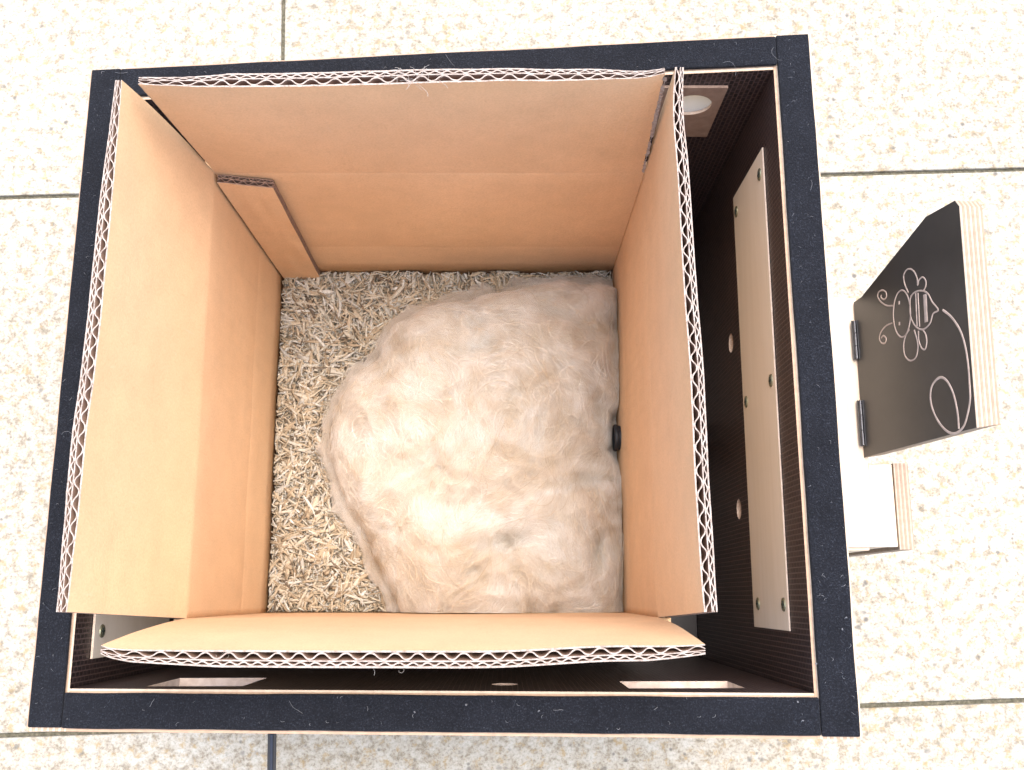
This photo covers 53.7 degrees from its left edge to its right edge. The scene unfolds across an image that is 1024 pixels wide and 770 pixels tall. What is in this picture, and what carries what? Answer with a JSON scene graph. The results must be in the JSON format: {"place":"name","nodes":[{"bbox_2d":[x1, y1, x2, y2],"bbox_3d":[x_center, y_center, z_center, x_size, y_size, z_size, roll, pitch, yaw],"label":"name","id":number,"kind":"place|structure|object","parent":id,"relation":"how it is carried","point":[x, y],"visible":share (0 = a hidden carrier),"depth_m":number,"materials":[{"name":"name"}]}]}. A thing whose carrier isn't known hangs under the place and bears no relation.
{"place":"outdoors","nodes":[
{"label":"outdoors","id":0,"kind":"place"},
{"bbox_2d":[0,0,1023,769],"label":"pavement","id":1,"kind":"structure","parent":0,"point":[920,86],"depth_m":0.78,"materials":[{"name":"stone"}]},
{"bbox_2d":[267,734,276,769],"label":"joint strip","id":2,"kind":"object","parent":1,"relation":"on","point":[271,758],"visible":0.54,"depth_m":0.70,"materials":[{"name":"black plastic"}]},
{"bbox_2d":[26,34,999,739],"bbox_3d":[-0.004,0.015,0.602,0.445,0.302,0.339,0,78,0],"label":"nest box","id":3,"kind":"object","parent":1,"relation":"on","point":[898,354],"visible":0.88,"depth_m":0.50,"materials":[{"name":"black wood"}]},
{"bbox_2d":[56,67,717,667],"bbox_3d":[-0.053,0.014,0.587,0.273,0.306,0.270,0,78,0],"label":"cardboard box","id":4,"kind":"object","parent":3,"relation":"in","point":[236,221],"visible":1,"depth_m":0.51,"materials":[{"name":"cardboard"}]},
{"bbox_2d":[223,65,471,672],"bbox_3d":[-0.070,-0.016,0.439,0.079,0.002,0.274,5,78,1],"label":"stray wool","id":5,"kind":"object","parent":4,"relation":"on","point":[405,89],"visible":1,"depth_m":0.47,"materials":[{"name":"beige fabric"}]},
{"bbox_2d":[267,270,613,611],"bbox_3d":[-0.047,0.037,0.723,0.242,0.016,0.244,0,78,0],"label":"wood chip bedding","id":6,"kind":"object","parent":4,"relation":"in","point":[332,326],"visible":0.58,"depth_m":0.72,"materials":[{"name":"beige wood"}]},
{"bbox_2d":[316,273,623,612],"bbox_3d":[-0.033,0.030,0.687,0.213,0.080,0.243,0,78,0],"label":"nesting wool","id":7,"kind":"object","parent":6,"relation":"on","point":[472,461],"visible":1,"depth_m":0.66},
{"bbox_2d":[612,424,620,450],"bbox_3d":[0.102,0.036,0.695,0.065,0.019,0.019,0,78,0],"label":"entrance tube","id":8,"kind":"object","parent":4,"relation":"in","point":[616,436],"visible":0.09,"depth_m":0.69,"materials":[{"name":"black plastic"}]},
{"bbox_2d":[35,43,857,729],"bbox_3d":[-0.037,-0.010,0.489,0.376,0.042,0.336,0,78,0],"label":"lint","id":9,"kind":"object","parent":3,"relation":"in","point":[515,701],"visible":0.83,"depth_m":0.46,"materials":[{"name":"white fabric"}]},
{"bbox_2d":[0,0,1023,736],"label":"joint","id":10,"kind":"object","parent":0,"point":[892,704],"depth_m":0.72,"materials":[{"name":"grey concrete"}]}
]}

